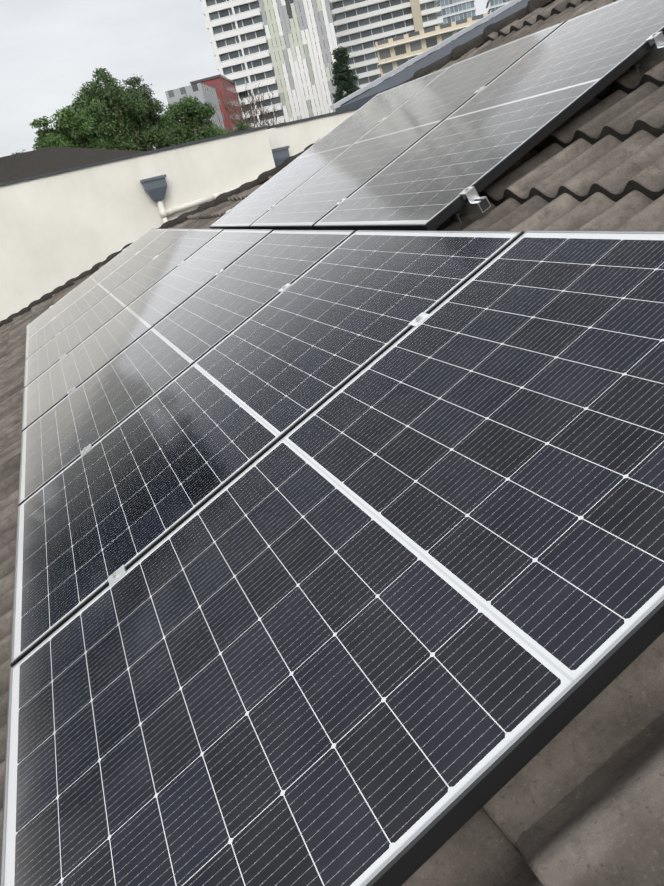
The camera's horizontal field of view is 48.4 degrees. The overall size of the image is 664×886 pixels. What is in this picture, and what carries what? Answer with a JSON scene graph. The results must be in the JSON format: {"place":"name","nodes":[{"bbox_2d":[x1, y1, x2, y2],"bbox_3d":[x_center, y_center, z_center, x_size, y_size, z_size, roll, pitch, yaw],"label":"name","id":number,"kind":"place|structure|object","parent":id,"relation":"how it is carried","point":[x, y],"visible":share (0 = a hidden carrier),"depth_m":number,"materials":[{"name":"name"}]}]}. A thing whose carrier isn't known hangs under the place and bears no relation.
{"place":"outdoors","nodes":[
{"label":"outdoors","id":0,"kind":"place"},
{"bbox_2d":[0,147,145,182],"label":"roof","id":1,"kind":"structure","parent":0,"point":[32,163],"depth_m":25.14,"materials":[{"name":"tile"}]},
{"bbox_2d":[0,106,361,320],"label":"neighbour wall","id":2,"kind":"structure","parent":0,"point":[60,228],"depth_m":11.87,"materials":[{"name":"beige paint"}]},
{"bbox_2d":[157,186,239,222],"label":"downpipes","id":3,"kind":"object","parent":2,"relation":"attached to","point":[163,212],"visible":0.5,"depth_m":12.16,"materials":[{"name":"plastic"}]},
{"bbox_2d":[140,146,289,201],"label":"rainheads","id":4,"kind":"object","parent":2,"relation":"attached to","point":[155,188],"visible":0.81,"depth_m":11.91,"materials":[{"name":"grey metal"}]},
{"bbox_2d":[165,83,224,130],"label":"grey block","id":5,"kind":"structure","parent":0,"point":[202,93],"depth_m":130.28,"materials":[{"name":"white concrete"}]},
{"bbox_2d":[0,0,486,156],"label":"sky","id":6,"kind":"structure","parent":0,"point":[49,48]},
{"bbox_2d":[200,0,345,128],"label":"tower","id":7,"kind":"structure","parent":0,"point":[282,50],"depth_m":184.15,"materials":[{"name":"white concrete"}]},
{"bbox_2d":[329,0,442,95],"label":"tower","id":8,"kind":"structure","parent":0,"point":[362,27],"depth_m":221.08,"materials":[{"name":"grey glass"}]},
{"bbox_2d":[329,0,528,110],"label":"parapet wall","id":9,"kind":"structure","parent":0,"point":[397,79],"depth_m":18.15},
{"bbox_2d":[436,0,475,24],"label":"tower","id":10,"kind":"structure","parent":0,"point":[453,10],"depth_m":291.85,"materials":[{"name":"white glass"}]},
{"bbox_2d":[486,0,521,18],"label":"tower","id":11,"kind":"structure","parent":0,"point":[492,6],"depth_m":298.03,"materials":[{"name":"white glass"}]},
{"label":"ground","id":12,"kind":"structure","parent":0,"visible":0},
{"bbox_2d":[29,105,110,149],"bbox_3d":[-14.846,-13.896,46.429,4.407,13.454,4.963,-20,22,-16],"label":"tree","id":13,"kind":"object","parent":12,"relation":"on","point":[59,135],"visible":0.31,"depth_m":43.81,"materials":[{"name":"green plant"}]},
{"bbox_2d":[69,68,169,150],"bbox_3d":[-13.494,-16.279,48.965,6.349,15.430,7.003,6,28,42],"label":"tree","id":14,"kind":"object","parent":12,"relation":"on","point":[101,111],"visible":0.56,"depth_m":45.86,"materials":[{"name":"green plant"}]},
{"bbox_2d":[104,74,175,150],"bbox_3d":[-12.382,-17.428,51.623,5.434,15.191,5.720,-20,22,-16],"label":"tree","id":15,"kind":"object","parent":12,"relation":"on","point":[151,117],"visible":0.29,"depth_m":48.90,"materials":[{"name":"green plant"}]},
{"bbox_2d":[158,111,187,147],"bbox_3d":[-10.703,-18.196,55.775,5.583,12.939,4.997,-20,22,-16],"label":"tree","id":16,"kind":"object","parent":12,"relation":"on","point":[170,123],"visible":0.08,"depth_m":52.95,"materials":[{"name":"green plant"}]},
{"bbox_2d":[162,95,218,145],"bbox_3d":[-7.858,-15.546,47.594,3.643,12.674,3.266,-20,22,-16],"label":"tree","id":17,"kind":"object","parent":12,"relation":"on","point":[189,111],"visible":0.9,"depth_m":45.44,"materials":[{"name":"green plant"}]},
{"bbox_2d":[181,125,227,143],"bbox_3d":[-7.990,-18.216,55.918,3.783,11.716,4.633,-3,23,26],"label":"bush","id":18,"kind":"object","parent":12,"relation":"on","point":[219,131],"visible":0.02,"depth_m":53.40,"materials":[{"name":"green plant"}]},
{"bbox_2d":[190,74,243,131],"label":"building","id":19,"kind":"structure","parent":12,"relation":"on","point":[220,83],"depth_m":161.30,"materials":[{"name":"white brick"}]},
{"bbox_2d":[219,121,252,133],"bbox_3d":[-7.032,-20.772,62.044,4.921,11.579,5.140,-20,22,-16],"label":"bush","id":20,"kind":"object","parent":12,"relation":"on","point":[241,127],"visible":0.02,"depth_m":60.41,"materials":[{"name":"green plant"}]},
{"bbox_2d":[214,83,280,129],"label":"bare tree","id":21,"kind":"object","parent":12,"relation":"on","point":[244,110],"visible":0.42,"depth_m":72.56,"materials":[{"name":"brown plant"}]},
{"bbox_2d":[230,90,277,130],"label":"bare tree","id":22,"kind":"object","parent":12,"relation":"on","point":[263,115],"visible":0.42,"depth_m":79.61,"materials":[{"name":"brown plant"}]},
{"bbox_2d":[0,0,663,885],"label":"house roof","id":23,"kind":"structure","parent":12,"relation":"on","point":[380,602],"depth_m":1.47,"materials":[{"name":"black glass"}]},
{"bbox_2d":[0,243,131,326],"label":"house hip caps","id":24,"kind":"object","parent":23,"relation":"on","point":[68,283],"visible":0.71,"depth_m":9.92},
{"bbox_2d":[157,218,176,228],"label":"house hip caps","id":25,"kind":"object","parent":23,"relation":"on","point":[170,223],"visible":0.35,"depth_m":8.21,"materials":[{"name":"tile"}]},
{"bbox_2d":[176,199,215,223],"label":"house hip caps","id":26,"kind":"object","parent":23,"relation":"on","point":[181,218],"visible":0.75,"depth_m":7.91,"materials":[{"name":"tile"}]},
{"bbox_2d":[215,179,267,205],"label":"house hip caps","id":27,"kind":"object","parent":23,"relation":"on","point":[221,198],"visible":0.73,"depth_m":7.48,"materials":[{"name":"tile"}]},
{"bbox_2d":[257,151,303,183],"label":"house hip caps","id":28,"kind":"object","parent":23,"relation":"on","point":[263,176],"visible":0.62,"depth_m":7.08,"materials":[{"name":"tile"}]},
{"bbox_2d":[49,31,663,586],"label":"panel clamps","id":29,"kind":"object","parent":23,"relation":"on","point":[475,203],"visible":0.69,"depth_m":2.64,"materials":[{"name":"metal"}]},
{"bbox_2d":[391,77,412,88],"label":"house hip caps","id":30,"kind":"object","parent":23,"relation":"on","point":[409,80],"visible":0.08,"depth_m":5.96,"materials":[{"name":"tile"}]},
{"bbox_2d":[413,33,485,79],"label":"house hip caps","id":31,"kind":"object","parent":23,"relation":"on","point":[458,51],"visible":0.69,"depth_m":5.62,"materials":[{"name":"tile"}]},
{"bbox_2d":[483,0,551,38],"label":"house hip caps","id":32,"kind":"object","parent":23,"relation":"on","point":[529,8],"visible":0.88,"depth_m":5.27,"materials":[{"name":"tile"}]},
{"bbox_2d":[330,46,360,105],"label":"conifer","id":33,"kind":"object","parent":12,"relation":"on","point":[343,77],"visible":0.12,"depth_m":79.91,"materials":[{"name":"green plant"}]},
{"bbox_2d":[375,12,488,81],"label":"building","id":34,"kind":"structure","parent":12,"relation":"on","point":[394,52],"depth_m":168.74,"materials":[{"name":"beige concrete"}]}
]}

